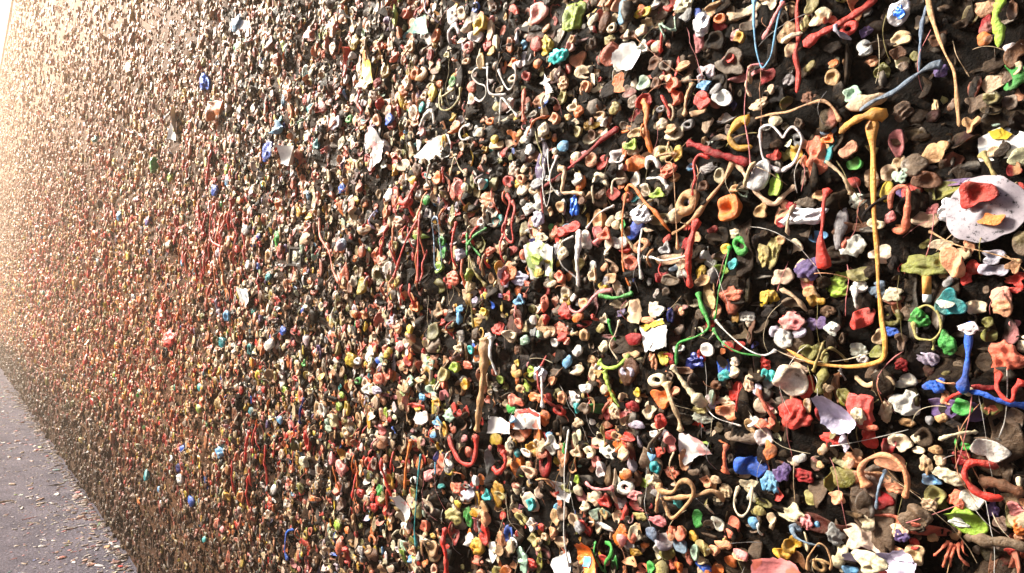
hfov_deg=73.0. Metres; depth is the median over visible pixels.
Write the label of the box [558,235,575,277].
gum strand
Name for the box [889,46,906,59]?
chewing gum
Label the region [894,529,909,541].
chewing gum
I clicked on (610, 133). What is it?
gum strand
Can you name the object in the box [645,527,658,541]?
chewing gum
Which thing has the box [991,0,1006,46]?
gum strand
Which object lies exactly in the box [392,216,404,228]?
chewing gum
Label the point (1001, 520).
chewing gum
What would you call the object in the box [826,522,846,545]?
chewing gum
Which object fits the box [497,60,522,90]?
gum letter
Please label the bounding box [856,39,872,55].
chewing gum
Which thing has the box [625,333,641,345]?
chewing gum
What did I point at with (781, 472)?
chewing gum
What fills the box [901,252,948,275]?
chewing gum
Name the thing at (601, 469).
chewing gum
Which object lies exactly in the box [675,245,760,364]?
gum strand
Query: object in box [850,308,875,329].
chewing gum
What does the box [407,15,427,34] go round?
paper scrap
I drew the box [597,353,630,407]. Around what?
gum strand
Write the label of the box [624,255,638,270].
chewing gum
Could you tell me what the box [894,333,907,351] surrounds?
chewing gum
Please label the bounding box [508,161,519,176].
chewing gum
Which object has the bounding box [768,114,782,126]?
chewing gum
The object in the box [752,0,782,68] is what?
gum strand
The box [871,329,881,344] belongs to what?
chewing gum
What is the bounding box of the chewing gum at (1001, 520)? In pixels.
[992,516,1006,531]
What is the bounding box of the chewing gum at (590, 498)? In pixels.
[586,493,597,506]
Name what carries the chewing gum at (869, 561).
attached to the gum wall
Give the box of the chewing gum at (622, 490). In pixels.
[617,480,634,494]
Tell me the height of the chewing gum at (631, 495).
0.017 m
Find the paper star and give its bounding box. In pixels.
[540,73,552,94]
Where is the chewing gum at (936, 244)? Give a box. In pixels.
[928,239,952,250]
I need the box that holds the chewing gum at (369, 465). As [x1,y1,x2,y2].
[367,449,376,470]
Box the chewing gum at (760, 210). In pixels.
[753,202,766,217]
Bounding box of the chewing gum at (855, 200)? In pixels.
[849,193,866,208]
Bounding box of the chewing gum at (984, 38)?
[977,31,992,45]
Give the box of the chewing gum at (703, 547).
[695,539,710,556]
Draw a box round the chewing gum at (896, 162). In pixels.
[891,155,904,168]
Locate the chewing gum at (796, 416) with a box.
[778,397,812,429]
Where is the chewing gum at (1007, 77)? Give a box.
[1000,69,1012,83]
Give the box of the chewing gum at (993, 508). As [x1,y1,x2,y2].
[986,502,999,516]
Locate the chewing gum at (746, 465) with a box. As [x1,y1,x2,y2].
[733,456,767,477]
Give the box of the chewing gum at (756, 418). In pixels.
[747,416,758,426]
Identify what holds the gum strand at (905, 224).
attached to the gum wall
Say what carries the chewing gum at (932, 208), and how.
attached to the gum wall
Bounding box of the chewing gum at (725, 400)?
[719,395,734,405]
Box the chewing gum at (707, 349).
[700,343,714,356]
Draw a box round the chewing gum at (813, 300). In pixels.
[806,294,824,305]
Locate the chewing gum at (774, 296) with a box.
[766,290,779,303]
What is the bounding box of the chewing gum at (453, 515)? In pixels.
[445,507,461,525]
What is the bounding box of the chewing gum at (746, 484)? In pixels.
[739,479,757,492]
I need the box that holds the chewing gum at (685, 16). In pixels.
[679,7,691,22]
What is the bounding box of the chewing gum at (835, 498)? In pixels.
[828,490,845,504]
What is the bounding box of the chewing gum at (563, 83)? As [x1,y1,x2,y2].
[558,75,568,90]
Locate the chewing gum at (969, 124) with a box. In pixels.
[962,116,980,132]
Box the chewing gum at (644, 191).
[640,183,650,196]
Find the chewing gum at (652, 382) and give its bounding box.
[648,373,666,386]
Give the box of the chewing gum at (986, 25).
[979,14,992,33]
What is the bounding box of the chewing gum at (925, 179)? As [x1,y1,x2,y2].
[910,171,942,187]
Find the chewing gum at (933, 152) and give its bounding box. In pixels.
[921,141,949,163]
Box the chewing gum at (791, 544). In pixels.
[782,535,802,553]
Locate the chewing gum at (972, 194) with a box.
[959,181,998,208]
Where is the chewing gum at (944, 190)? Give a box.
[924,181,959,199]
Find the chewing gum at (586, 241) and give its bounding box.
[582,230,591,248]
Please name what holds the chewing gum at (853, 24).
attached to the gum wall
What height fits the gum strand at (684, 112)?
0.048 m
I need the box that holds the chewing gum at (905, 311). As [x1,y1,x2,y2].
[901,305,910,317]
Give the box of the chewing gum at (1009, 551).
[1004,548,1014,554]
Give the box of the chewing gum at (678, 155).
[671,145,682,161]
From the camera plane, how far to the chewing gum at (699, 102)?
0.93 m
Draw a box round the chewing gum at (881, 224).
[867,218,885,228]
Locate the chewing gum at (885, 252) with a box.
[868,244,891,263]
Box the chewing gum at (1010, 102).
[1001,95,1017,109]
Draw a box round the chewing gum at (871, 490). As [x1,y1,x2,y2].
[860,474,880,498]
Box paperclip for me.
[432,216,441,270]
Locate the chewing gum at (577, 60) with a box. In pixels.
[569,51,586,67]
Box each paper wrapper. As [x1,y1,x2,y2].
[610,41,640,70]
[640,318,667,351]
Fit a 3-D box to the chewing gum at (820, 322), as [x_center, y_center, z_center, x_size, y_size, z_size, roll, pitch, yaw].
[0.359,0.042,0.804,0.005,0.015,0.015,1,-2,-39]
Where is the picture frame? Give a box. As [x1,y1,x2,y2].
[288,247,303,266]
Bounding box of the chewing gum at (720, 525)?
[711,516,724,531]
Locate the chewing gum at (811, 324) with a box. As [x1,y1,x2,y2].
[806,318,816,330]
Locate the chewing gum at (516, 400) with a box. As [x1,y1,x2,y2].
[508,393,524,406]
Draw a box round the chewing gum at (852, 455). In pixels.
[842,451,862,467]
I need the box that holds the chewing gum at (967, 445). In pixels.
[954,438,970,450]
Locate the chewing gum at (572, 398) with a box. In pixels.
[567,391,580,407]
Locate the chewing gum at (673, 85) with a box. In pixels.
[664,74,681,92]
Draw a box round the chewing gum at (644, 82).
[636,75,650,90]
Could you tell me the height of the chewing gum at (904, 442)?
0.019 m
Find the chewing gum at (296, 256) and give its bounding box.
[292,251,299,261]
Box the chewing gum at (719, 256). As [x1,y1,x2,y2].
[711,251,726,260]
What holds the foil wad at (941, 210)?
attached to the gum wall
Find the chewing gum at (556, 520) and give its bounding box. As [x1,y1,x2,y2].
[550,509,560,525]
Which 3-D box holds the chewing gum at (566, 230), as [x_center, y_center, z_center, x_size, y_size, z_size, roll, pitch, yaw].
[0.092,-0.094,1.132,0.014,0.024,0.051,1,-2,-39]
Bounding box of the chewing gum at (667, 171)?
[660,163,677,178]
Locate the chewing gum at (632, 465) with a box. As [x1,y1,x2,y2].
[627,457,637,472]
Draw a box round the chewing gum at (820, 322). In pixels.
[815,316,825,328]
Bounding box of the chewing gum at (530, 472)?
[521,466,537,478]
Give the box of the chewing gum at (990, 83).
[981,73,1004,92]
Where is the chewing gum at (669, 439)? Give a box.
[663,432,675,452]
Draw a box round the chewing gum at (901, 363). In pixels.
[895,357,907,371]
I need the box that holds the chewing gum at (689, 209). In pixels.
[676,189,699,215]
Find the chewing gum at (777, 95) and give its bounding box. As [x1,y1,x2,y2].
[767,85,784,102]
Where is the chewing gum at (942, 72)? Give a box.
[933,64,948,77]
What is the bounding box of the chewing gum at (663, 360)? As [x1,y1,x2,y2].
[658,351,668,364]
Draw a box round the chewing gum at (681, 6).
[673,0,692,12]
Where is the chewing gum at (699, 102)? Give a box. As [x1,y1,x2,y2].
[693,90,710,109]
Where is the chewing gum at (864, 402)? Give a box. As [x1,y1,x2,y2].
[846,393,875,431]
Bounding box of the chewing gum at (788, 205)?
[785,202,796,209]
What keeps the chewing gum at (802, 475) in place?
attached to the gum wall
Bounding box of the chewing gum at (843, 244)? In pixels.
[841,237,849,248]
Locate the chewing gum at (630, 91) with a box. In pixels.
[622,85,636,97]
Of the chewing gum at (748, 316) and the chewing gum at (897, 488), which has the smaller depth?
the chewing gum at (897, 488)
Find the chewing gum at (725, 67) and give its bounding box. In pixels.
[715,47,743,74]
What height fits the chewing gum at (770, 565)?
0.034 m
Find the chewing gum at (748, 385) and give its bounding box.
[743,374,753,391]
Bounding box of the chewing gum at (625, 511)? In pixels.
[614,502,628,519]
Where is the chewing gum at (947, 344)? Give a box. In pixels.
[938,329,957,354]
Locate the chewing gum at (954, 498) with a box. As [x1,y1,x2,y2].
[946,489,964,509]
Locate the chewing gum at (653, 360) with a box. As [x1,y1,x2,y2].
[649,352,657,369]
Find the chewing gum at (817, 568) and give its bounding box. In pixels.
[812,558,827,572]
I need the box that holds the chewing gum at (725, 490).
[719,483,732,497]
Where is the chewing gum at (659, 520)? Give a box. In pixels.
[649,515,666,526]
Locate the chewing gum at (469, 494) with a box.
[461,485,475,501]
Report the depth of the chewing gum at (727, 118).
0.92 m
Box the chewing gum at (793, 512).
[778,502,805,522]
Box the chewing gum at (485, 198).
[479,192,494,207]
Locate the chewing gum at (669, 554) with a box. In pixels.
[659,548,674,560]
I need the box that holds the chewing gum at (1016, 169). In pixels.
[1006,162,1022,175]
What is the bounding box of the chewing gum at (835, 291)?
[826,281,848,297]
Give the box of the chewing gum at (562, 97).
[556,89,567,104]
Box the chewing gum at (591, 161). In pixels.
[585,152,597,167]
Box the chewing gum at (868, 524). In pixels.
[858,515,874,531]
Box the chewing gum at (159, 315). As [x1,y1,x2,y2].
[157,308,166,326]
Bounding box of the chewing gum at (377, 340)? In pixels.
[368,331,379,345]
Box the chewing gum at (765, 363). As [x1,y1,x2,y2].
[760,356,770,369]
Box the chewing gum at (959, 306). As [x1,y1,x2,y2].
[934,287,967,314]
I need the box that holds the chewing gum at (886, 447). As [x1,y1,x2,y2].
[881,438,896,452]
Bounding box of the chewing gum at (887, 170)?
[880,164,898,180]
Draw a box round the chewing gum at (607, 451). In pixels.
[599,445,613,459]
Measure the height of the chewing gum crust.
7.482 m
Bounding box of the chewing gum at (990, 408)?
[984,405,999,414]
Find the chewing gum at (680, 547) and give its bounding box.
[673,540,687,553]
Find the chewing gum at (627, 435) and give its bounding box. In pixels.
[620,432,634,441]
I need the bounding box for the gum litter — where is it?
[0,382,134,572]
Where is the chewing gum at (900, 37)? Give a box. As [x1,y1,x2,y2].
[890,30,911,45]
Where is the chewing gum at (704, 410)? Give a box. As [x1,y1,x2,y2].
[691,406,710,413]
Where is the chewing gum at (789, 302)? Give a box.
[781,297,803,307]
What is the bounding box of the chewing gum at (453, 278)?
[447,271,459,285]
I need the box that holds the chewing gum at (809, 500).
[804,490,813,504]
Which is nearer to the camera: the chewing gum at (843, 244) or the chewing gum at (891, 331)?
the chewing gum at (891, 331)
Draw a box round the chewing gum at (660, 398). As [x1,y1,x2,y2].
[650,389,673,408]
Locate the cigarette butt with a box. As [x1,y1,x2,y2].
[922,276,931,301]
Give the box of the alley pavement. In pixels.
[0,368,136,572]
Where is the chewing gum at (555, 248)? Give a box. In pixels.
[553,242,559,260]
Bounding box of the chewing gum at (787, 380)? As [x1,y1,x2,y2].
[772,364,808,395]
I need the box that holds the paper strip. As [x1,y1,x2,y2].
[166,106,175,140]
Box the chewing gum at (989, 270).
[977,264,1008,275]
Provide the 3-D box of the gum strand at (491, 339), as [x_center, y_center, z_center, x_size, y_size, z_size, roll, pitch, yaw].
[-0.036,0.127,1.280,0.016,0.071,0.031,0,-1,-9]
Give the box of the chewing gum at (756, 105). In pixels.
[749,98,767,110]
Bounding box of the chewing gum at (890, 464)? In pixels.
[874,453,906,471]
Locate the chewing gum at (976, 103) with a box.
[964,94,986,113]
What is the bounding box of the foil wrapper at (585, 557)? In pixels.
[574,543,595,572]
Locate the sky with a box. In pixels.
[0,0,10,57]
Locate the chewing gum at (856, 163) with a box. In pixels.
[846,156,863,169]
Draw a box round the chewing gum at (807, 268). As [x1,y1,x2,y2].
[793,257,817,280]
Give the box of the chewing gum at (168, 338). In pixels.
[162,329,174,347]
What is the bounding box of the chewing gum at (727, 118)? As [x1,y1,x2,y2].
[717,112,736,123]
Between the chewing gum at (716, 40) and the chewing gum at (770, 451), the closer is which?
the chewing gum at (770, 451)
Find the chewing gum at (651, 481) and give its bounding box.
[645,474,656,485]
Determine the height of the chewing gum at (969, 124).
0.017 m
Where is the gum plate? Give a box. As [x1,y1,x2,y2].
[945,175,1023,242]
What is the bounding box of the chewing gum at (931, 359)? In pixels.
[916,352,939,365]
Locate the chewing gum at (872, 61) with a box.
[865,54,886,66]
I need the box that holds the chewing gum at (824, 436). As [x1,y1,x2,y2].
[820,432,839,448]
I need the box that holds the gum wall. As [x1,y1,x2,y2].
[0,0,1023,572]
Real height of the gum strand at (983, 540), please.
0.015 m
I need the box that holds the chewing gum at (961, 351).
[955,344,965,357]
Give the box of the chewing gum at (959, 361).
[953,357,964,366]
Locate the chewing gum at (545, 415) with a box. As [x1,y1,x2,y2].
[540,410,550,426]
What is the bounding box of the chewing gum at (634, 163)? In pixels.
[626,154,645,171]
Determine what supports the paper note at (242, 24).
attached to the gum wall
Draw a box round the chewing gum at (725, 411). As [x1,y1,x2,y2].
[715,404,736,420]
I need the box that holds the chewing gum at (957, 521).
[948,517,970,527]
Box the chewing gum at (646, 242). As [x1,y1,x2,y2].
[633,238,649,253]
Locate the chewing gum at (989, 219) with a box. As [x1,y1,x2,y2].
[977,213,1005,225]
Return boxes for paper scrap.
[355,50,372,87]
[389,496,409,527]
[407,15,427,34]
[487,416,509,433]
[488,542,496,562]
[513,408,540,428]
[550,481,571,502]
[550,551,570,572]
[627,299,641,323]
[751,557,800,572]
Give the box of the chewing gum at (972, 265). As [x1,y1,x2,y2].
[966,259,981,274]
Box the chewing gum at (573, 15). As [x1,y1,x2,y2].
[562,1,586,31]
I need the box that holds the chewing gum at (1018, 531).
[1013,516,1023,535]
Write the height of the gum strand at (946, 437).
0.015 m
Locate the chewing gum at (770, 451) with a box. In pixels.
[763,439,776,459]
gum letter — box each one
[438,87,461,110]
[459,123,470,140]
[471,67,485,101]
[486,66,505,95]
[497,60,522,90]
[498,97,518,121]
[659,16,676,37]
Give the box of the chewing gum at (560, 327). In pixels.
[554,321,569,335]
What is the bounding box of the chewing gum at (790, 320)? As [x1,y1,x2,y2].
[779,310,805,330]
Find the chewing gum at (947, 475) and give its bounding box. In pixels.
[932,465,965,486]
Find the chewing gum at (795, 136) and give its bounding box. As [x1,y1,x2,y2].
[793,132,803,145]
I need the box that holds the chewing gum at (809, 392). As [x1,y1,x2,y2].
[800,374,814,398]
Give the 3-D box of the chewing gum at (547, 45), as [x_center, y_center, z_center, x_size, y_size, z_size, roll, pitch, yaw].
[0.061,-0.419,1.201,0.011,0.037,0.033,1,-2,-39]
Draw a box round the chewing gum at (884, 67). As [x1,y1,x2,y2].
[873,62,890,77]
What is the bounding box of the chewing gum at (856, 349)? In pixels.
[850,343,867,355]
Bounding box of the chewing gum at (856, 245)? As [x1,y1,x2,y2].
[839,234,866,257]
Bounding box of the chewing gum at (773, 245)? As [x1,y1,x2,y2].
[766,236,780,270]
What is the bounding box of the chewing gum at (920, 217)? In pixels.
[911,211,939,227]
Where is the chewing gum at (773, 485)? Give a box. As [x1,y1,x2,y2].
[765,470,778,493]
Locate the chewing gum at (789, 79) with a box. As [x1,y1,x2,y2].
[782,74,795,85]
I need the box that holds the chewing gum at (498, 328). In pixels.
[491,322,504,335]
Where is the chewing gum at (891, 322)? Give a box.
[884,309,902,326]
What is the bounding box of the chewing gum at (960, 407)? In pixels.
[952,398,973,415]
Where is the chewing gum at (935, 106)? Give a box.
[932,99,938,109]
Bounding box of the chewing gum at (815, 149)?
[806,135,830,174]
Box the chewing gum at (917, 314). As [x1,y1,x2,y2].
[908,307,931,327]
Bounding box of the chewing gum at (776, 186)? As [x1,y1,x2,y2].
[768,173,782,195]
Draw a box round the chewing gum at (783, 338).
[774,328,792,348]
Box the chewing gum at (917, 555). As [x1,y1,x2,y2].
[904,545,924,565]
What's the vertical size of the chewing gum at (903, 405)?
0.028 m
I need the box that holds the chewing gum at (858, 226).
[852,222,867,230]
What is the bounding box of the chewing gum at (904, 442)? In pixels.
[888,434,912,451]
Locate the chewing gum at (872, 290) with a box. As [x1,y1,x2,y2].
[868,286,884,297]
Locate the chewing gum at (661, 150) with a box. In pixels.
[658,146,672,161]
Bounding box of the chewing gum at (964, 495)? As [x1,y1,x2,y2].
[959,489,984,510]
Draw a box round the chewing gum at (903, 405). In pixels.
[888,389,920,415]
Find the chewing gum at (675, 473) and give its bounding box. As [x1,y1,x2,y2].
[663,466,679,479]
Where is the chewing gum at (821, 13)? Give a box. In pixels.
[809,7,831,26]
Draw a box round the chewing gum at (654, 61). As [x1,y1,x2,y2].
[648,55,663,69]
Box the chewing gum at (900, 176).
[891,168,907,183]
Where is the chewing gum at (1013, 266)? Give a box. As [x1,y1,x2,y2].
[1004,261,1020,273]
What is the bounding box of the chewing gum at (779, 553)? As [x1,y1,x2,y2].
[772,548,791,559]
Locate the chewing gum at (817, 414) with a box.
[815,408,819,420]
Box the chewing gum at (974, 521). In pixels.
[943,507,988,534]
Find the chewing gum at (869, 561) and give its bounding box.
[851,549,888,572]
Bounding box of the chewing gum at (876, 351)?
[869,344,887,357]
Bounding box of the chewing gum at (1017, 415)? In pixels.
[1005,407,1023,427]
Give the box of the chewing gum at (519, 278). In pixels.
[511,271,528,285]
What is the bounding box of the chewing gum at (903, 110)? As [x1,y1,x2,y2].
[892,101,913,122]
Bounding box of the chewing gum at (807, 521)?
[798,514,813,529]
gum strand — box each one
[196,205,206,274]
[209,203,220,247]
[229,198,237,236]
[244,430,250,462]
[284,528,293,560]
[298,397,305,423]
[318,218,339,283]
[353,489,356,533]
[355,90,362,125]
[393,219,417,277]
[398,181,416,205]
[403,439,413,489]
[414,454,421,546]
[416,206,420,282]
[419,109,435,126]
[440,527,448,572]
[447,22,460,43]
[448,434,478,466]
[449,157,466,175]
[450,221,457,267]
[466,227,486,256]
[468,255,486,327]
[474,337,491,432]
[488,336,496,374]
[492,450,507,474]
[503,193,515,243]
[521,88,526,122]
[540,126,618,212]
[540,366,544,408]
[542,148,561,206]
[557,164,583,196]
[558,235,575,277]
[563,429,569,566]
[568,288,612,312]
[575,229,582,286]
[585,481,613,491]
[586,204,614,228]
[591,172,625,203]
[593,541,612,572]
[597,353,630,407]
[598,291,633,340]
[609,319,620,359]
[621,183,670,286]
[638,228,684,279]
[641,98,652,153]
[645,155,669,189]
[654,478,724,519]
[661,381,683,431]
[665,141,678,249]
[669,452,675,483]
[670,364,707,407]
[672,161,734,234]
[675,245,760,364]
[682,82,695,116]
[685,218,701,288]
[686,139,748,166]
[691,153,709,195]
[705,406,740,426]
[714,319,776,355]
[721,443,729,474]
[727,114,752,151]
[733,485,753,517]
[735,163,795,205]
[744,63,763,170]
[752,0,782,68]
[755,99,841,121]
[759,124,801,172]
[762,0,784,39]
[781,31,802,43]
[787,107,887,368]
[789,527,819,546]
[793,0,800,92]
[803,0,877,47]
[805,543,832,570]
[811,342,848,372]
[814,352,829,394]
[816,188,832,269]
[825,160,853,195]
[850,285,858,308]
[855,376,894,398]
[857,452,910,498]
[859,59,942,110]
[874,469,886,509]
[887,184,910,234]
[910,304,942,350]
[918,5,926,70]
[925,0,960,126]
[928,229,1021,263]
[933,540,969,567]
[936,379,955,384]
[938,430,977,440]
[944,391,961,402]
[956,321,972,393]
[961,459,1003,501]
[963,533,1023,552]
[968,389,1023,409]
[977,150,996,174]
[978,474,1023,497]
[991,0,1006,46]
[994,372,1023,402]
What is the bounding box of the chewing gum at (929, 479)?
[922,474,942,484]
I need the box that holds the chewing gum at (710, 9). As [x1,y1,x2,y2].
[705,0,721,18]
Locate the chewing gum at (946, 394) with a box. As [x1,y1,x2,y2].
[940,390,950,404]
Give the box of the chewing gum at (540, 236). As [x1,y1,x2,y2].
[535,232,548,240]
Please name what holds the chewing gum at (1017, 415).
attached to the gum wall
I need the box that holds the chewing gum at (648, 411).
[642,401,656,419]
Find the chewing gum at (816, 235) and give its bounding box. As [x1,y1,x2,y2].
[808,231,827,242]
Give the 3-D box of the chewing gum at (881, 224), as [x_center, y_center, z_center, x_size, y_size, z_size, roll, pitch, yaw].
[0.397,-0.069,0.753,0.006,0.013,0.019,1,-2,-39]
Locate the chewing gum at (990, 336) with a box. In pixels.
[980,329,997,341]
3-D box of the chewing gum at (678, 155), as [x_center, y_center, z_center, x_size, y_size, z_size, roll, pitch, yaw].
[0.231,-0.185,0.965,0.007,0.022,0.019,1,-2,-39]
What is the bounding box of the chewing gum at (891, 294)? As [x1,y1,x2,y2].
[882,287,903,301]
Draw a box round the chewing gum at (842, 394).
[836,388,849,405]
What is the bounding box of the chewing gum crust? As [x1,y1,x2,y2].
[0,0,1023,572]
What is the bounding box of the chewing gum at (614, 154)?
[609,149,624,162]
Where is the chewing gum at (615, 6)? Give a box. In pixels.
[610,0,620,11]
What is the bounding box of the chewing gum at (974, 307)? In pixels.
[966,300,986,313]
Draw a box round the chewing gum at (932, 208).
[925,203,938,214]
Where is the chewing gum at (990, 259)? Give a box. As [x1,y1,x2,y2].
[982,249,1005,264]
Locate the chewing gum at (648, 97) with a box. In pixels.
[635,93,651,108]
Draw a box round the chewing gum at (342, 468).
[335,459,348,476]
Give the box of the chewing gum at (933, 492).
[924,485,946,504]
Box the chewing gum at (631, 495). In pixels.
[625,487,642,500]
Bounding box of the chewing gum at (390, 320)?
[386,313,395,324]
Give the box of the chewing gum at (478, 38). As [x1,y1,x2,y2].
[467,27,483,42]
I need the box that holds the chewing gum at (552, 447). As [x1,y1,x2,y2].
[544,434,559,454]
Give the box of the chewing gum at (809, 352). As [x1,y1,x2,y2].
[799,344,819,359]
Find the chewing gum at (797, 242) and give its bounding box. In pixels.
[791,238,803,252]
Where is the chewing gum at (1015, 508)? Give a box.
[1007,501,1023,515]
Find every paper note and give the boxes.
[205,100,223,121]
[231,18,249,36]
[236,288,248,305]
[275,145,293,165]
[364,127,383,170]
[414,134,450,159]
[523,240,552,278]
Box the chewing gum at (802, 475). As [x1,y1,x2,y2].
[794,468,813,482]
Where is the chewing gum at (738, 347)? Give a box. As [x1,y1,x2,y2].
[724,341,744,351]
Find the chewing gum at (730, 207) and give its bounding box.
[717,194,742,221]
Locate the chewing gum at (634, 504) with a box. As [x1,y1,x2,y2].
[629,500,643,510]
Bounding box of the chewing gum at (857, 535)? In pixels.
[843,523,880,552]
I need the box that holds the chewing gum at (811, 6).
[804,0,818,13]
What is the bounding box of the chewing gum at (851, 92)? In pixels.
[842,85,861,101]
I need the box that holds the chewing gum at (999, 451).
[970,438,1011,462]
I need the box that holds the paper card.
[978,126,1023,161]
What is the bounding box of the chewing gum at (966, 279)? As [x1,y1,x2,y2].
[960,272,971,285]
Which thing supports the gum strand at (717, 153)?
attached to the gum wall
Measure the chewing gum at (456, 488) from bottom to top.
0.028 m
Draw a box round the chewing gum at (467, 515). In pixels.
[462,506,473,527]
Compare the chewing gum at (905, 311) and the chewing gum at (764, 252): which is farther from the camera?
the chewing gum at (764, 252)
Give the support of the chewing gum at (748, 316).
attached to the gum wall
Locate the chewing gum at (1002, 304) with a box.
[990,286,1012,317]
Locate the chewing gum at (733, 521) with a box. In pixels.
[726,516,740,538]
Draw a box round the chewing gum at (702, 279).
[695,274,710,286]
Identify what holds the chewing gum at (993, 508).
attached to the gum wall
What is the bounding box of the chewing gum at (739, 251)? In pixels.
[732,236,747,255]
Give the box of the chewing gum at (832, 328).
[823,321,839,336]
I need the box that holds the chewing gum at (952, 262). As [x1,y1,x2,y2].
[940,246,965,277]
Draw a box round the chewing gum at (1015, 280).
[1004,272,1023,287]
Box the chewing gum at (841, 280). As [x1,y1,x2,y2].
[830,271,847,287]
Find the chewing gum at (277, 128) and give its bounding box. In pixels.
[269,120,282,134]
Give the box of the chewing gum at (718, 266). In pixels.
[714,264,728,274]
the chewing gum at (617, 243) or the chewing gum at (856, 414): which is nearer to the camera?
the chewing gum at (856, 414)
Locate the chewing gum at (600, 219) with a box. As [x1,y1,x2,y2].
[592,209,606,227]
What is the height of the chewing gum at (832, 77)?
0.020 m
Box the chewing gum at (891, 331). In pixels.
[879,327,899,336]
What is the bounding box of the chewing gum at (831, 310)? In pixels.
[820,305,836,315]
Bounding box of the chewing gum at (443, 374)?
[437,367,449,381]
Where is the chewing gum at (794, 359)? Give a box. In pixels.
[785,352,803,362]
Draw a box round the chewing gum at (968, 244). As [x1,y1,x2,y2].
[963,240,975,253]
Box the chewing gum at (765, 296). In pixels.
[760,290,770,306]
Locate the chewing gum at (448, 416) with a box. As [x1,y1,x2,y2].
[443,408,454,422]
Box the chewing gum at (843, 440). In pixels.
[838,434,849,452]
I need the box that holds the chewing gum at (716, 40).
[704,30,724,49]
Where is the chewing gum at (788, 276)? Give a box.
[771,268,794,284]
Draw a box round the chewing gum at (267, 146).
[262,141,273,161]
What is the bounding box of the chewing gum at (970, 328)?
[957,321,978,335]
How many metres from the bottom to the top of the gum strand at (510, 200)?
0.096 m
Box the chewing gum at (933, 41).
[928,31,946,47]
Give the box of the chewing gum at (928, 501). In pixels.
[920,498,937,510]
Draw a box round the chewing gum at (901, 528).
[890,523,908,537]
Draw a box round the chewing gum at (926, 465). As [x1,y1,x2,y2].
[919,454,932,475]
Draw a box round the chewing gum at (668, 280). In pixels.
[661,274,680,285]
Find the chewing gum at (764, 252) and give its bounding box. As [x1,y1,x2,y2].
[757,244,769,267]
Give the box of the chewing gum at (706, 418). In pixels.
[692,412,713,423]
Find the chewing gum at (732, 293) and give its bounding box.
[719,286,742,300]
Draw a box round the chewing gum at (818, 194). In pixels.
[812,190,828,200]
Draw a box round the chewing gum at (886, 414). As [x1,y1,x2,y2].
[878,400,892,422]
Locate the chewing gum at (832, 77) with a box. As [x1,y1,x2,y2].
[825,69,840,85]
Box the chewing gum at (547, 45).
[541,34,553,56]
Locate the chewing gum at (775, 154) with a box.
[766,148,780,159]
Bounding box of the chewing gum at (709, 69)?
[696,64,714,82]
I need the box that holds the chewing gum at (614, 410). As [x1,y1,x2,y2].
[609,403,619,419]
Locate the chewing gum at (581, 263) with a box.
[572,258,584,271]
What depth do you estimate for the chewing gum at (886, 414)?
0.75 m
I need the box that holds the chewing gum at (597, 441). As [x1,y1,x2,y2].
[592,431,603,446]
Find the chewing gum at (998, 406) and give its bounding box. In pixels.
[980,402,1002,415]
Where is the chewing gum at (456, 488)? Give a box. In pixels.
[450,482,463,496]
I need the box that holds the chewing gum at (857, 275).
[846,267,868,281]
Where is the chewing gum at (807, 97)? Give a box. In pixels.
[801,91,816,105]
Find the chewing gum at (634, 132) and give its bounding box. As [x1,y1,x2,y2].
[627,127,643,137]
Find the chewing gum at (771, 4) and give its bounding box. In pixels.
[760,0,777,9]
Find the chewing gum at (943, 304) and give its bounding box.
[936,299,954,308]
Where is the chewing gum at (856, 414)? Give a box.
[850,407,865,424]
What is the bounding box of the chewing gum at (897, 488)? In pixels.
[881,482,903,494]
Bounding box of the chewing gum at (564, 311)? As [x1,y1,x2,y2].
[558,302,571,319]
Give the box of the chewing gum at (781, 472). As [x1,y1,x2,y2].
[772,462,791,481]
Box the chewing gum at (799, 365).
[791,362,808,376]
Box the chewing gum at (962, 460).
[951,450,970,465]
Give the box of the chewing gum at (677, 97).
[671,90,683,105]
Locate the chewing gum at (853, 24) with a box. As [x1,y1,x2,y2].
[839,20,858,35]
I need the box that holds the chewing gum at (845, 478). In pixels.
[830,466,855,487]
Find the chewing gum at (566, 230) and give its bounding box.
[557,221,579,236]
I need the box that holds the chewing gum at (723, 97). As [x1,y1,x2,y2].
[711,89,732,105]
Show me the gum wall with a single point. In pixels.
(804, 438)
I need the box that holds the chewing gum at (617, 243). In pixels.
[612,237,627,248]
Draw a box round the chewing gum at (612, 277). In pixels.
[605,273,617,283]
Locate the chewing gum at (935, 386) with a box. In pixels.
[922,377,945,393]
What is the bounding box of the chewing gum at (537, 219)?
[531,211,543,227]
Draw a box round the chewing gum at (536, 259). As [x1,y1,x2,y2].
[531,254,542,264]
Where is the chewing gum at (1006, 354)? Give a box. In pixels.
[988,340,1023,373]
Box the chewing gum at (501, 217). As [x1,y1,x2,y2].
[492,214,504,227]
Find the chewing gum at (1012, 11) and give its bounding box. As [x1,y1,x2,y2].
[1006,0,1017,19]
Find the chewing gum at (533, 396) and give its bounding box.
[528,392,545,403]
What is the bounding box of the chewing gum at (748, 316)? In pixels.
[739,311,755,320]
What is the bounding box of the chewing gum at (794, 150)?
[790,144,802,163]
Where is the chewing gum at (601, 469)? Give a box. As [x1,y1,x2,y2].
[596,461,605,477]
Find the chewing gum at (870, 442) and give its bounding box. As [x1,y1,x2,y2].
[861,430,878,448]
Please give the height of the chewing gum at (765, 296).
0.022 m
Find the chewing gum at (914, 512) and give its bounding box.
[897,503,933,530]
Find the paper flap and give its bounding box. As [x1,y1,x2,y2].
[678,433,711,464]
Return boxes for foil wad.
[200,73,210,89]
[517,546,527,572]
[534,366,547,381]
[548,48,568,64]
[570,195,579,215]
[630,205,651,224]
[684,352,703,368]
[693,11,710,36]
[779,207,828,225]
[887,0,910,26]
[937,197,949,221]
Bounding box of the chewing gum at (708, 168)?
[700,162,716,173]
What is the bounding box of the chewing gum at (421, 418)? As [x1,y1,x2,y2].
[413,411,428,425]

